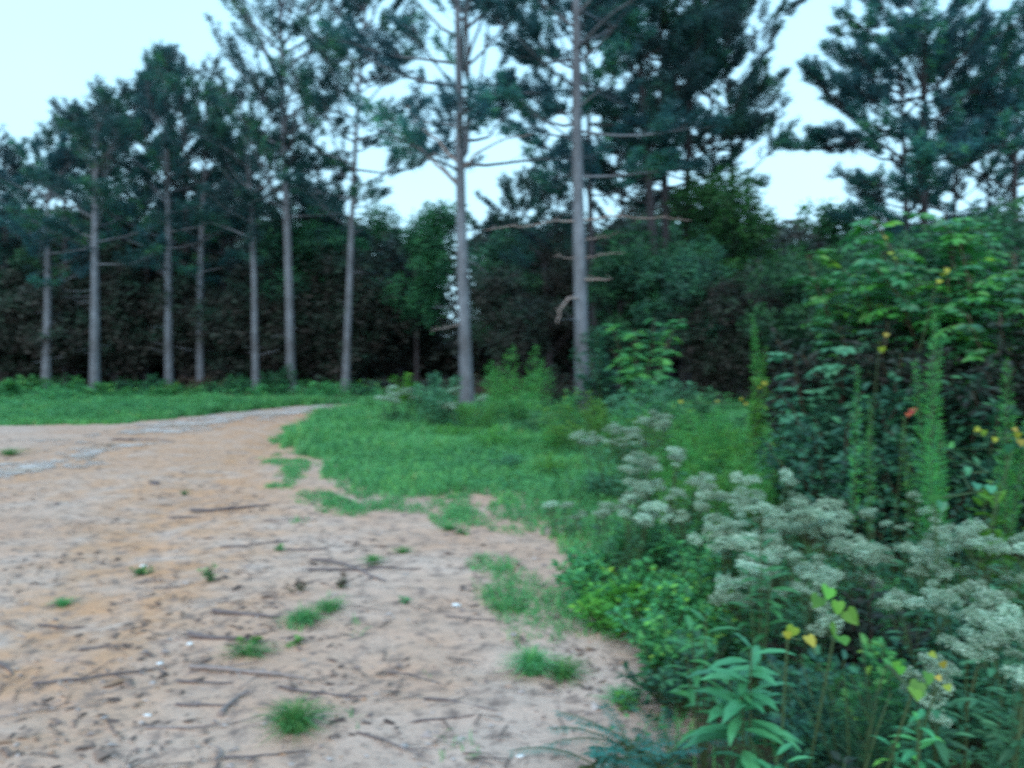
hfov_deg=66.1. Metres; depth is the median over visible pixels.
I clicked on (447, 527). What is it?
grass tuft
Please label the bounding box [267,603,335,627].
grass tuft
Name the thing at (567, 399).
weed clump
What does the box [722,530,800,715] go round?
lance leaved plant
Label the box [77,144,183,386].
pine tree
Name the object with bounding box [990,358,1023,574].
feathery spire
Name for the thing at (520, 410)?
weed clump
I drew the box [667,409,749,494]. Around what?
weed clump
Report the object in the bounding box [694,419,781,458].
weed clump
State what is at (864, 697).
wispy weed
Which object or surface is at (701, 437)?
weed clump
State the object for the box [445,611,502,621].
stick
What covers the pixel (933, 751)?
white flower
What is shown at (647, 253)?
leafy tree
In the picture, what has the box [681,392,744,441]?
weed clump
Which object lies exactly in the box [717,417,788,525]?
weed clump
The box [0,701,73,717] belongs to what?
stick
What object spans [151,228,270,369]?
understory tree
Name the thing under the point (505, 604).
grass tuft
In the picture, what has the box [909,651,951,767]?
vine
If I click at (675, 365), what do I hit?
understory tree
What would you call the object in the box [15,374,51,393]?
shrub
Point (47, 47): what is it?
sky
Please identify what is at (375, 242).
understory tree
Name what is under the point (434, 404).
shrub
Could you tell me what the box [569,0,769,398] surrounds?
pine tree
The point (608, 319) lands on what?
understory tree
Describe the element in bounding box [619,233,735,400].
understory tree
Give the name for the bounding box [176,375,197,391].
shrub
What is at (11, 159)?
pine tree
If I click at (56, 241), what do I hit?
pine tree
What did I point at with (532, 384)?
tall weed
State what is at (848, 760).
weed
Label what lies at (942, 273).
vine
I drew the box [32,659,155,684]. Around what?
stick
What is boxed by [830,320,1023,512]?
tangled shrub
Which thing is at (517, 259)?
pine tree
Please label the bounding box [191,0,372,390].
pine tree
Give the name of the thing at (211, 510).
stick
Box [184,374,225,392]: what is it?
shrub
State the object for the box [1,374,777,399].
leaf litter
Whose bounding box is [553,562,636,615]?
weed
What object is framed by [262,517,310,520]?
stick
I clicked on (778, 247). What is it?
understory tree
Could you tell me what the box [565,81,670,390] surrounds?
pine tree
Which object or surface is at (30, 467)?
gravel track
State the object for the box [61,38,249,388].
pine tree
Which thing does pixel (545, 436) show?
weed clump
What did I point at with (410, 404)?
weed clump
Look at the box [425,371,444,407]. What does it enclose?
shrub
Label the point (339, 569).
stick
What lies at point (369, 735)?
stick
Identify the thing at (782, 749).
lance leaved plant
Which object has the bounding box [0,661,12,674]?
stick
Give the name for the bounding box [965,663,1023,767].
white flower
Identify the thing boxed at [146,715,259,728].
stick
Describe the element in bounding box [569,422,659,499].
white flower
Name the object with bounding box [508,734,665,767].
fern
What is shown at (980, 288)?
sumac
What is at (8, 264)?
understory tree
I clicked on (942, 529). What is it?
white flower
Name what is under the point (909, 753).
lance leaved plant
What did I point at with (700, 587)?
weed
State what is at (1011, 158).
pine tree
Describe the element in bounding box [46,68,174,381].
pine tree
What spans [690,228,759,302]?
understory tree
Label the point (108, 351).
understory tree
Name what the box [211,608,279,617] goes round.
stick
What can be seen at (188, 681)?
stick
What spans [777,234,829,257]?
understory tree
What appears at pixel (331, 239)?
understory tree
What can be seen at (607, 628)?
grass tuft
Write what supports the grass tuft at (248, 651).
on the ground at (250, 437)
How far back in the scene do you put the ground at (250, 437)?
4.68 m
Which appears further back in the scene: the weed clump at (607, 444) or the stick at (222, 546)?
the weed clump at (607, 444)
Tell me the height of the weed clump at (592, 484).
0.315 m
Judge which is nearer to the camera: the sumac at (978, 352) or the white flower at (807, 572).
the white flower at (807, 572)
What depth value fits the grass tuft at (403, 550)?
6.18 m
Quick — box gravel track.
[0,404,332,477]
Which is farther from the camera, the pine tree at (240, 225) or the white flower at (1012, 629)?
the pine tree at (240, 225)
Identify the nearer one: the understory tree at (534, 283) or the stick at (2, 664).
the stick at (2, 664)
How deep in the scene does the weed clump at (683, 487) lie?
6.97 m
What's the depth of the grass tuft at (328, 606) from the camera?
4.82 m
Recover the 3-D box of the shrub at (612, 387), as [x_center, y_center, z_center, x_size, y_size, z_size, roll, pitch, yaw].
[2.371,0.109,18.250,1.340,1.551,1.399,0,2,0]
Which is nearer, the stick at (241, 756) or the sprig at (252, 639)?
the stick at (241, 756)
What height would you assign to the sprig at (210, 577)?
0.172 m
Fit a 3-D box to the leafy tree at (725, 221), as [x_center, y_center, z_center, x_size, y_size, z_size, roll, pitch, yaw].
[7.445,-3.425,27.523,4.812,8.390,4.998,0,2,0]
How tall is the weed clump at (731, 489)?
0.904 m
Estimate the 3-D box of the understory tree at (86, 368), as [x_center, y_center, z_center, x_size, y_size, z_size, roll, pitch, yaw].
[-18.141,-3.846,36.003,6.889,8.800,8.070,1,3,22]
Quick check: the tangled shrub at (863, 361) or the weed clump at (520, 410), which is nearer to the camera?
the tangled shrub at (863, 361)
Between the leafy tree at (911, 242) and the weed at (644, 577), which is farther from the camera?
the leafy tree at (911, 242)
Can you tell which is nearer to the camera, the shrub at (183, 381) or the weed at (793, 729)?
the weed at (793, 729)
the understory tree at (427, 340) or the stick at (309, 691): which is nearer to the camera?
the stick at (309, 691)
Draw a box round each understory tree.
[0,230,27,380]
[0,242,71,378]
[0,260,80,382]
[0,260,120,384]
[0,283,14,369]
[11,212,190,382]
[12,234,54,370]
[21,223,73,383]
[39,232,101,379]
[43,258,173,384]
[53,210,150,381]
[70,237,197,380]
[80,258,195,383]
[136,272,212,380]
[147,246,276,386]
[149,260,210,384]
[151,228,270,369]
[211,271,228,381]
[220,239,257,272]
[222,273,315,378]
[227,256,270,379]
[234,216,280,375]
[244,213,361,386]
[258,255,385,388]
[280,244,423,388]
[339,218,435,384]
[345,256,456,386]
[467,218,556,383]
[468,259,573,395]
[469,257,550,388]
[484,212,599,381]
[516,230,626,385]
[521,206,602,379]
[563,213,659,375]
[572,245,677,386]
[595,210,661,376]
[601,219,697,367]
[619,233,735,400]
[636,209,694,249]
[643,206,745,250]
[654,269,791,402]
[671,345,680,378]
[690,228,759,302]
[691,244,779,323]
[692,204,739,371]
[735,248,866,371]
[742,229,837,384]
[776,233,837,365]
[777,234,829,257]
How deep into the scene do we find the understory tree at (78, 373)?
45.24 m
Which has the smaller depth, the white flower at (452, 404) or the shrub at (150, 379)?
the white flower at (452, 404)
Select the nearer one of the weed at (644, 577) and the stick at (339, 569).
the weed at (644, 577)
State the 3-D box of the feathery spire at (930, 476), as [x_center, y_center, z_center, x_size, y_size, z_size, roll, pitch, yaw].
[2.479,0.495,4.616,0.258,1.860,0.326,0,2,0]
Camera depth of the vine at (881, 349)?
5.69 m
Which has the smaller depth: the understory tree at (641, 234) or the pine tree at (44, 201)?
the pine tree at (44, 201)
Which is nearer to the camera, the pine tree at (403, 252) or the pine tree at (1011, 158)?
the pine tree at (1011, 158)
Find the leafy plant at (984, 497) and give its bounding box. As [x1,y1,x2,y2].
[935,479,1023,648]
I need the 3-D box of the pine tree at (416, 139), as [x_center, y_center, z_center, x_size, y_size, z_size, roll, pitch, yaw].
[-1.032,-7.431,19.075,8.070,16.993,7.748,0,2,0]
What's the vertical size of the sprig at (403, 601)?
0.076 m
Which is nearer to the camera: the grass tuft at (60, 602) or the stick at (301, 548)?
the grass tuft at (60, 602)
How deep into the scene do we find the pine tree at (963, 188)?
26.78 m
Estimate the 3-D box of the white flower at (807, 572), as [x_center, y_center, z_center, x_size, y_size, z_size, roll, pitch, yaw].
[1.227,1.124,3.664,0.604,0.723,0.613,1,2,20]
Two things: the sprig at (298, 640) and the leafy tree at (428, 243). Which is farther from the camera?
the leafy tree at (428, 243)
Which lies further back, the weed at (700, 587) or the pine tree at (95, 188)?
the pine tree at (95, 188)
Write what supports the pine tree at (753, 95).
on the ground at (250, 437)
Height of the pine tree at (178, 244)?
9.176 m
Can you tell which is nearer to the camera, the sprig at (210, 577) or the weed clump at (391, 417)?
the sprig at (210, 577)
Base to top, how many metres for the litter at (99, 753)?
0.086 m
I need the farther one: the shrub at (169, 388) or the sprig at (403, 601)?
the shrub at (169, 388)
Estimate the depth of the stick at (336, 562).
5.71 m
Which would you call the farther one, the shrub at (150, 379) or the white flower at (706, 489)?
the shrub at (150, 379)
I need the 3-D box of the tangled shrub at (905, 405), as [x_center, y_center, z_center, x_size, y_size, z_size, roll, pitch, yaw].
[2.931,0.627,6.685,1.690,1.628,1.633,-2,3,-38]
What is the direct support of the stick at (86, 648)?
on the ground at (250, 437)
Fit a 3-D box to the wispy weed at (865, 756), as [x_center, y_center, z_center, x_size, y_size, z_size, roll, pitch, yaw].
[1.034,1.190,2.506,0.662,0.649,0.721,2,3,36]
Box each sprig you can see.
[130,564,154,576]
[198,562,217,581]
[236,635,262,645]
[273,543,285,550]
[283,578,310,592]
[285,634,304,647]
[337,571,348,587]
[399,595,410,603]
[455,527,470,534]
[510,600,528,610]
[613,688,637,711]
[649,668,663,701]
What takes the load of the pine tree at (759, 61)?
on the ground at (250, 437)
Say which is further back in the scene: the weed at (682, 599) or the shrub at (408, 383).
the shrub at (408, 383)
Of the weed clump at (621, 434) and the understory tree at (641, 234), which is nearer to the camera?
the weed clump at (621, 434)
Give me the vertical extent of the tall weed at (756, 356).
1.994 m
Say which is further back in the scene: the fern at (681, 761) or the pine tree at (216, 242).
the pine tree at (216, 242)
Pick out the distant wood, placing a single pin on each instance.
(445, 363)
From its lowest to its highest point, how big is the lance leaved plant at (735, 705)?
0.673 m
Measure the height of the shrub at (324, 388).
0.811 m
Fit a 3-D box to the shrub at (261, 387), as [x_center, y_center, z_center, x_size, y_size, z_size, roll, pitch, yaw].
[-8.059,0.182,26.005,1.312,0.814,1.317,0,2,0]
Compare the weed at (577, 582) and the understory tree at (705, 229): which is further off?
the understory tree at (705, 229)
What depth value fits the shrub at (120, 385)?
26.87 m
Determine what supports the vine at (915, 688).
on the ground at (250, 437)
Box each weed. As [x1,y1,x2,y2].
[479,344,522,417]
[508,345,555,416]
[548,544,632,585]
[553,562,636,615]
[568,579,673,638]
[599,521,686,570]
[605,577,733,647]
[615,629,780,723]
[619,555,693,623]
[629,609,715,702]
[642,548,750,628]
[653,580,771,667]
[660,509,785,594]
[709,374,773,515]
[718,644,887,767]
[732,659,953,767]
[745,345,768,438]
[748,317,768,437]
[761,578,932,712]
[768,750,858,767]
[785,629,960,767]
[796,633,922,758]
[874,597,1023,740]
[894,740,951,767]
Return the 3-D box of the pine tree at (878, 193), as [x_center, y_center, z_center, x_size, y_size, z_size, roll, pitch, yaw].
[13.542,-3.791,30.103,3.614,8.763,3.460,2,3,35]
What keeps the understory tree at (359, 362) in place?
on the ground at (250, 437)
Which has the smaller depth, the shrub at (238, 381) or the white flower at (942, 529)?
the white flower at (942, 529)
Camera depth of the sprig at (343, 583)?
5.28 m
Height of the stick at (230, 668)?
0.046 m
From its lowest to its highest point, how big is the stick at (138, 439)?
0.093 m
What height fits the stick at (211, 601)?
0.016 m
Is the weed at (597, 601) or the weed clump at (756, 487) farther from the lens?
the weed clump at (756, 487)
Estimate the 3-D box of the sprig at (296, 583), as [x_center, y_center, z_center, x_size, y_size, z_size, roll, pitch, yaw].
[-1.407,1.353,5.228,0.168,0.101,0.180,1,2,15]
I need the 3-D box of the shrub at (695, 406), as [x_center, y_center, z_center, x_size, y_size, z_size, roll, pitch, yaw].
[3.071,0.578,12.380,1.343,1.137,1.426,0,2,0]
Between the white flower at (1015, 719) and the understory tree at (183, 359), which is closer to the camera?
the white flower at (1015, 719)
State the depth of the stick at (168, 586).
5.34 m
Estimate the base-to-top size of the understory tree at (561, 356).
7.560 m
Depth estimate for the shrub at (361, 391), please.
25.87 m
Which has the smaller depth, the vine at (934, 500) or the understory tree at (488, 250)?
the vine at (934, 500)
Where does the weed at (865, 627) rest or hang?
on the ground at (250, 437)
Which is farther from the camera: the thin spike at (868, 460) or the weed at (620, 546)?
the weed at (620, 546)
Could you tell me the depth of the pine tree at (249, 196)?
28.21 m
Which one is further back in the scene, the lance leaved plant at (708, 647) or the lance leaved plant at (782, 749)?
the lance leaved plant at (708, 647)
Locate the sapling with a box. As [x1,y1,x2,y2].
[602,317,686,412]
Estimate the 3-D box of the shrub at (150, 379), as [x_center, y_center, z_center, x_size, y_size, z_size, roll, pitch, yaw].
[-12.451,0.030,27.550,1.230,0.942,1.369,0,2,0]
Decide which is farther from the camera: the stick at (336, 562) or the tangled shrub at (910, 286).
the tangled shrub at (910, 286)
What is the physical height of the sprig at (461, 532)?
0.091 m
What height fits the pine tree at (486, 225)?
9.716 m
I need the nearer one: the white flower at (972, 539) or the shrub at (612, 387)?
the white flower at (972, 539)
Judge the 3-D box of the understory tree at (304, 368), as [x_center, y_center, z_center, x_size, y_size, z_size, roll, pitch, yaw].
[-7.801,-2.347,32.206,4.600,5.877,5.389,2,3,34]
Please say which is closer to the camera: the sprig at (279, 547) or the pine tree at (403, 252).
the sprig at (279, 547)
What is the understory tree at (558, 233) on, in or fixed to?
on the ground at (250, 437)
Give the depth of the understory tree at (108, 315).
31.48 m
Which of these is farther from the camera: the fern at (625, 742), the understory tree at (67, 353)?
the understory tree at (67, 353)
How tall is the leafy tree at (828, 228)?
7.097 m
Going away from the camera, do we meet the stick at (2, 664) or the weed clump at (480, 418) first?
the stick at (2, 664)
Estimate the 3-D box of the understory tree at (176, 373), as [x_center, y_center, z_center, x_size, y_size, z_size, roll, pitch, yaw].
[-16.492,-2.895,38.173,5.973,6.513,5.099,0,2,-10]
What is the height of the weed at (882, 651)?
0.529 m
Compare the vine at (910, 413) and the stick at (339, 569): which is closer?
the vine at (910, 413)
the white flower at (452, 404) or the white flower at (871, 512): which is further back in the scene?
the white flower at (452, 404)
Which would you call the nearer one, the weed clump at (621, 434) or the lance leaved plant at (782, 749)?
the lance leaved plant at (782, 749)
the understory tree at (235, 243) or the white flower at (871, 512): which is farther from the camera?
the understory tree at (235, 243)
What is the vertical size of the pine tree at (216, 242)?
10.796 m
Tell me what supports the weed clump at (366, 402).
on the ground at (250, 437)
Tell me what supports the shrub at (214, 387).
on the ground at (250, 437)
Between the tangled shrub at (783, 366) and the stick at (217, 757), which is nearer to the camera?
the stick at (217, 757)
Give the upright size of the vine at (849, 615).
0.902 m
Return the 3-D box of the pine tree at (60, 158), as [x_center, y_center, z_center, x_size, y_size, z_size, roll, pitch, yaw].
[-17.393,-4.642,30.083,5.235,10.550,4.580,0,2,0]
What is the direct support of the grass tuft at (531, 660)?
on the ground at (250, 437)
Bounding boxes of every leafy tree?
[279,214,373,381]
[356,198,476,383]
[504,231,604,384]
[586,220,705,382]
[660,161,784,318]
[700,257,816,399]
[753,197,873,363]
[831,217,1008,344]
[907,191,1023,335]
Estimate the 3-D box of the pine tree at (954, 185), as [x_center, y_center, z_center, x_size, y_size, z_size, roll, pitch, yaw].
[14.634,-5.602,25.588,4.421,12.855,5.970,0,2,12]
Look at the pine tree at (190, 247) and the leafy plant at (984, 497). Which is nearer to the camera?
the leafy plant at (984, 497)
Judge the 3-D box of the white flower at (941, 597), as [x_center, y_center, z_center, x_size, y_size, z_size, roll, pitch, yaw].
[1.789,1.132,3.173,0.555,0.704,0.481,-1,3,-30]
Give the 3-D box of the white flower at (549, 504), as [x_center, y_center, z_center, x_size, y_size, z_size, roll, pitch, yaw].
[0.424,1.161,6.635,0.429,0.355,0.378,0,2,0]
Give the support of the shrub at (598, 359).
on the ground at (250, 437)
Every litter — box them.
[0,435,661,767]
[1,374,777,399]
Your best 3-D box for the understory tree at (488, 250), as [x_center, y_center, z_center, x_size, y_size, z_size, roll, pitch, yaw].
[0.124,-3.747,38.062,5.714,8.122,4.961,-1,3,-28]
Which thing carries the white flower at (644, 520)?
on the ground at (250, 437)
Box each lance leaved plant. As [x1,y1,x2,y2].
[659,608,744,767]
[682,630,803,767]
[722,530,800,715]
[751,743,811,767]
[871,709,942,767]
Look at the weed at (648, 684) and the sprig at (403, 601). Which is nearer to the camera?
the weed at (648, 684)
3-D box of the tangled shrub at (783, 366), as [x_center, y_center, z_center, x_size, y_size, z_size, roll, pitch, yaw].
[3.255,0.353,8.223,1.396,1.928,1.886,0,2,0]
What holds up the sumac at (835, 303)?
on the ground at (250, 437)
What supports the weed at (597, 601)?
on the ground at (250, 437)
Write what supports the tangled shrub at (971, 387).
on the ground at (250, 437)
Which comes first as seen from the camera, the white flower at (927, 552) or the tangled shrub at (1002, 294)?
the white flower at (927, 552)
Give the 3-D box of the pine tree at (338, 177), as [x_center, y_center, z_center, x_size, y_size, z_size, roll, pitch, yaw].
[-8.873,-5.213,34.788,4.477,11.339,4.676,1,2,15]
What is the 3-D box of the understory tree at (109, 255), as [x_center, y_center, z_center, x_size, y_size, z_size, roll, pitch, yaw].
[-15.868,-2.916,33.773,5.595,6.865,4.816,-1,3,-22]
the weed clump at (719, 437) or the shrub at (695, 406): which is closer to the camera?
the weed clump at (719, 437)
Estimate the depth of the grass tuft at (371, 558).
5.86 m
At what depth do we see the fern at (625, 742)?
3.00 m
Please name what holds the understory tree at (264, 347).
on the ground at (250, 437)
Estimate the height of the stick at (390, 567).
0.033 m
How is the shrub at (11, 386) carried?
on the ground at (250, 437)
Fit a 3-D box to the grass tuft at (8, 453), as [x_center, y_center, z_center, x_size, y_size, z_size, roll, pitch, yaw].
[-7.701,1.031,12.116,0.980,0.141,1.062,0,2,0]
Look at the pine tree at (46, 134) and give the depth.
32.53 m
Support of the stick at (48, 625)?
on the ground at (250, 437)
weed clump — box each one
[357,398,378,407]
[357,407,411,424]
[390,393,438,412]
[426,421,482,437]
[445,401,500,420]
[456,394,498,430]
[469,424,531,445]
[478,394,539,426]
[486,450,525,470]
[508,410,581,433]
[532,451,581,476]
[535,386,604,428]
[536,407,573,452]
[562,468,616,492]
[572,401,632,427]
[589,424,652,466]
[595,403,674,447]
[599,426,705,467]
[634,463,764,533]
[641,400,727,443]
[641,423,707,496]
[644,434,717,508]
[652,420,749,462]
[656,405,724,474]
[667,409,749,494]
[678,447,778,542]
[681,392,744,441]
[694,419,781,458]
[696,392,776,476]
[699,414,768,492]
[703,420,834,518]
[704,445,783,546]
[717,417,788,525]
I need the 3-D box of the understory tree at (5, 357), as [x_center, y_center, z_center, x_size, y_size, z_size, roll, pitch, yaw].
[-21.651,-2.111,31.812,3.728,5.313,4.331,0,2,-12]
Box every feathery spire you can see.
[908,310,955,621]
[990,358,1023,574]
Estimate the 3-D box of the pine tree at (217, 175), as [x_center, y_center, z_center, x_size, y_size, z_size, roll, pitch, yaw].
[-11.742,-5.641,30.619,4.280,12.496,5.191,2,3,41]
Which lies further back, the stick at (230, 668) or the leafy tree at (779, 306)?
the leafy tree at (779, 306)
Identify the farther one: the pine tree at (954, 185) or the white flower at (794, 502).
the pine tree at (954, 185)
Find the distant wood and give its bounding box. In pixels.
[0,187,1023,378]
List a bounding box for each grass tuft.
[0,447,33,455]
[41,596,77,607]
[209,636,284,662]
[239,691,345,747]
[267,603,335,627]
[310,597,348,613]
[358,553,388,565]
[391,545,415,553]
[432,522,458,531]
[483,598,523,614]
[492,642,573,679]
[520,652,596,689]
[579,617,615,634]
[594,682,644,712]
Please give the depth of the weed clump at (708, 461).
7.51 m
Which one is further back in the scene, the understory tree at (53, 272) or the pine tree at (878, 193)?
the understory tree at (53, 272)
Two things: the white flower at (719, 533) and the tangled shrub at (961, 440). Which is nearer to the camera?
the white flower at (719, 533)
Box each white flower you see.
[375,385,424,422]
[438,386,486,429]
[538,500,587,538]
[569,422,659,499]
[591,493,667,581]
[611,409,672,487]
[612,446,716,574]
[660,481,750,578]
[686,489,804,649]
[709,550,848,698]
[716,467,812,606]
[733,496,898,663]
[825,507,896,632]
[875,579,1023,754]
[880,490,956,626]
[890,634,1015,767]
[891,518,1023,666]
[945,530,1023,698]
[951,605,1023,767]
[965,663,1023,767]
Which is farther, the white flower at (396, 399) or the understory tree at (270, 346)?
the understory tree at (270, 346)
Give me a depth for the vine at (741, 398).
8.22 m
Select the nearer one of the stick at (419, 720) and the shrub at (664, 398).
the stick at (419, 720)
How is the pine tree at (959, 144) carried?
on the ground at (250, 437)
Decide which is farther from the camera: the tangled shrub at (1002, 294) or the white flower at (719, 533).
the tangled shrub at (1002, 294)
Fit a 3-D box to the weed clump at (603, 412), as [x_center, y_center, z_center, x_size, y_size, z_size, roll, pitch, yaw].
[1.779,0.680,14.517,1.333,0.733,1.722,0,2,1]
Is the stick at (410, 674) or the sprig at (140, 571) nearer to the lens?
the stick at (410, 674)
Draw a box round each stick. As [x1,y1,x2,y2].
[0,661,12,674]
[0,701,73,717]
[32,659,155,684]
[38,623,84,627]
[78,642,132,650]
[111,438,174,441]
[143,578,174,580]
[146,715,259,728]
[152,586,183,587]
[168,516,200,517]
[175,702,237,705]
[177,679,231,683]
[186,630,248,640]
[188,661,304,678]
[189,600,241,603]
[190,502,269,511]
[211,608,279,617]
[213,745,222,761]
[218,689,254,716]
[220,539,287,547]
[222,749,305,757]
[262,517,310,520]
[278,682,375,700]
[286,542,337,549]
[307,567,378,570]
[310,558,398,581]
[356,731,438,756]
[366,565,419,568]
[387,671,441,683]
[413,714,474,721]
[423,693,496,710]
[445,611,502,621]
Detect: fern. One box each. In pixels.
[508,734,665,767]
[542,702,704,767]
[601,695,740,767]
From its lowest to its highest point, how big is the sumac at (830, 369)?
1.899 m
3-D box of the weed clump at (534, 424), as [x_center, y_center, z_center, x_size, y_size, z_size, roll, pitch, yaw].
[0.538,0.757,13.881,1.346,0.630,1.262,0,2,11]
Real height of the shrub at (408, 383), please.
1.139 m
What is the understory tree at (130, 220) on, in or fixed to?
on the ground at (250, 437)
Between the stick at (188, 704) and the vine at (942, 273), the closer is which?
the stick at (188, 704)
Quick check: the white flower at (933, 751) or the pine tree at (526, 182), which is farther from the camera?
the pine tree at (526, 182)
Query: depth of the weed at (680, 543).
4.98 m
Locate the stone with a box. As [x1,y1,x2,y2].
[149,480,159,484]
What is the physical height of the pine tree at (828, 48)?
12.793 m
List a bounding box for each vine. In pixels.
[679,381,766,491]
[779,624,815,761]
[808,583,858,767]
[860,332,888,564]
[883,236,949,427]
[886,660,933,767]
[889,408,916,588]
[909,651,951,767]
[928,441,1014,660]
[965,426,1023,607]
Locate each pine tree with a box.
[0,95,138,384]
[0,122,47,379]
[0,126,128,389]
[0,141,73,376]
[0,223,28,373]
[4,84,175,390]
[13,206,91,383]
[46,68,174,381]
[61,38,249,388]
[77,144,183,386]
[81,42,255,381]
[82,97,198,373]
[129,199,214,378]
[134,70,258,380]
[151,178,238,378]
[165,132,283,383]
[183,65,309,389]
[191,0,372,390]
[191,159,271,378]
[224,108,314,372]
[254,140,370,383]
[255,190,333,386]
[271,0,439,390]
[271,170,366,387]
[296,185,371,383]
[315,0,619,405]
[378,223,430,381]
[466,202,525,381]
[473,0,731,412]
[473,163,542,375]
[487,0,679,393]
[488,164,572,385]
[497,165,587,387]
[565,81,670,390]
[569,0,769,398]
[580,0,748,395]
[604,0,791,397]
[649,0,774,356]
[667,0,810,392]
[770,0,1023,277]
[775,0,1023,288]
[841,167,914,265]
[887,10,1023,316]
[929,7,1023,278]
[929,59,1023,291]
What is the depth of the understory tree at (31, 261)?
32.76 m
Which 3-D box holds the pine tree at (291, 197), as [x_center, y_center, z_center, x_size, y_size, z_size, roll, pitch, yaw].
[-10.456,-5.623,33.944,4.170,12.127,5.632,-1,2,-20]
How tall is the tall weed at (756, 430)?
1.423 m
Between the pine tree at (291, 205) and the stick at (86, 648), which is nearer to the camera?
the stick at (86, 648)
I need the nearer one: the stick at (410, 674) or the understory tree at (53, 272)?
the stick at (410, 674)
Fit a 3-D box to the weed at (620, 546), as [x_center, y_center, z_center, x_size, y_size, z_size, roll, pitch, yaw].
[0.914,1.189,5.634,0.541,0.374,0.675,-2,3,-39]
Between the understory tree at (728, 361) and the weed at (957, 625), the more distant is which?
the understory tree at (728, 361)
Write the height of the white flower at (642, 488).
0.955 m
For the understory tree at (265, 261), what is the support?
on the ground at (250, 437)
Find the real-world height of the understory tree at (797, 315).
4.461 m
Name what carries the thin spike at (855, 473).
on the ground at (250, 437)
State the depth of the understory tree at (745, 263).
32.67 m
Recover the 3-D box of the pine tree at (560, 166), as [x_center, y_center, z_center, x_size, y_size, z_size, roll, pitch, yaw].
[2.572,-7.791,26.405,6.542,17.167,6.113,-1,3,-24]
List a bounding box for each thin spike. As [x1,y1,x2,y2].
[846,365,866,593]
[861,396,876,597]
[897,416,916,593]
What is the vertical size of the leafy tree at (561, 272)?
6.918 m
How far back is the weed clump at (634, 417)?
12.05 m
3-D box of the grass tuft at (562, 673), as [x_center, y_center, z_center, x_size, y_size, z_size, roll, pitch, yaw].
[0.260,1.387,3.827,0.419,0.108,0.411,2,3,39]
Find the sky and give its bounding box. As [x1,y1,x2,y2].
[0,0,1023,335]
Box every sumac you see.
[766,326,934,490]
[784,224,996,510]
[811,211,1023,384]
[931,249,1023,393]
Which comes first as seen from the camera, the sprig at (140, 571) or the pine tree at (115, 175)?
the sprig at (140, 571)
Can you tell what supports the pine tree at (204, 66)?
on the ground at (250, 437)
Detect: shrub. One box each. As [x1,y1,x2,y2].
[0,377,31,396]
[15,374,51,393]
[55,375,85,392]
[79,381,133,396]
[115,379,148,394]
[140,373,176,394]
[145,382,205,397]
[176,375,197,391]
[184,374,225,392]
[201,381,242,395]
[223,373,250,392]
[247,378,283,395]
[258,363,297,395]
[294,380,338,397]
[348,383,391,396]
[388,372,420,404]
[405,374,463,426]
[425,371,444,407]
[526,390,650,452]
[534,362,585,412]
[568,326,617,414]
[591,356,642,413]
[602,376,703,433]
[665,385,751,439]
[751,305,967,523]
[753,362,954,543]
[753,408,934,554]
[755,327,887,459]
[801,440,1023,576]
[812,284,1003,390]
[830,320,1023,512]
[859,372,1023,573]
[906,264,1023,376]
[928,293,1023,562]
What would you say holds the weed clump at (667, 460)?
on the ground at (250, 437)
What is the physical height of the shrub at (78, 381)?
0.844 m
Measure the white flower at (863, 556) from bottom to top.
0.890 m
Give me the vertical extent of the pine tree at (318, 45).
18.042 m
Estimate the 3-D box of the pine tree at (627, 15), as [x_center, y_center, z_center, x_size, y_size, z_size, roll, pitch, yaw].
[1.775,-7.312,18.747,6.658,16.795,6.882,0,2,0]
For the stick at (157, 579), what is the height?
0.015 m
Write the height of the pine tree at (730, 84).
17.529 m
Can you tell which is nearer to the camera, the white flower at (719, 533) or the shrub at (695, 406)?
the white flower at (719, 533)
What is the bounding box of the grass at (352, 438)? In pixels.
[0,386,1023,767]
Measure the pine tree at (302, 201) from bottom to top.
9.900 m
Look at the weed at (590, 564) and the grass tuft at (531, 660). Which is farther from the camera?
the weed at (590, 564)
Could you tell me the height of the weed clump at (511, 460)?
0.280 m
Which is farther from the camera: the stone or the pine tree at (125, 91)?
the pine tree at (125, 91)
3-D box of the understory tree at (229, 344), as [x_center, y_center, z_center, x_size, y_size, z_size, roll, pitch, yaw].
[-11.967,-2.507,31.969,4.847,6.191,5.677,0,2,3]
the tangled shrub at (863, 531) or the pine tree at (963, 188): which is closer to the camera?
the tangled shrub at (863, 531)
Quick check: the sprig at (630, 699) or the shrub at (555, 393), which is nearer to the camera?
the sprig at (630, 699)
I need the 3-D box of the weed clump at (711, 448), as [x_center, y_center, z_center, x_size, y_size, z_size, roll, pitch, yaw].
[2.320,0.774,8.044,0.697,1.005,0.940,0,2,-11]
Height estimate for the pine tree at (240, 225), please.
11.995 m
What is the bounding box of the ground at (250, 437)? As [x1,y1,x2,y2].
[0,371,1023,767]
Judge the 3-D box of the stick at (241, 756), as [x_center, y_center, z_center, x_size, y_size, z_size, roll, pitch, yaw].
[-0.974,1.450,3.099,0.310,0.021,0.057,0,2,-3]
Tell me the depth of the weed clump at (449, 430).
13.49 m
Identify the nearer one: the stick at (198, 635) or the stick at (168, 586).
the stick at (198, 635)
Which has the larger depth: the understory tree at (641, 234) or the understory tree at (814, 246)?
the understory tree at (641, 234)
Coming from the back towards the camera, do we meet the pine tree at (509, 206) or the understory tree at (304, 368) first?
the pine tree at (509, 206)
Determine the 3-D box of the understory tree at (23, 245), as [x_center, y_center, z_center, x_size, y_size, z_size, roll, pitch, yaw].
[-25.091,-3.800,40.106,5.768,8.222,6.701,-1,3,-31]

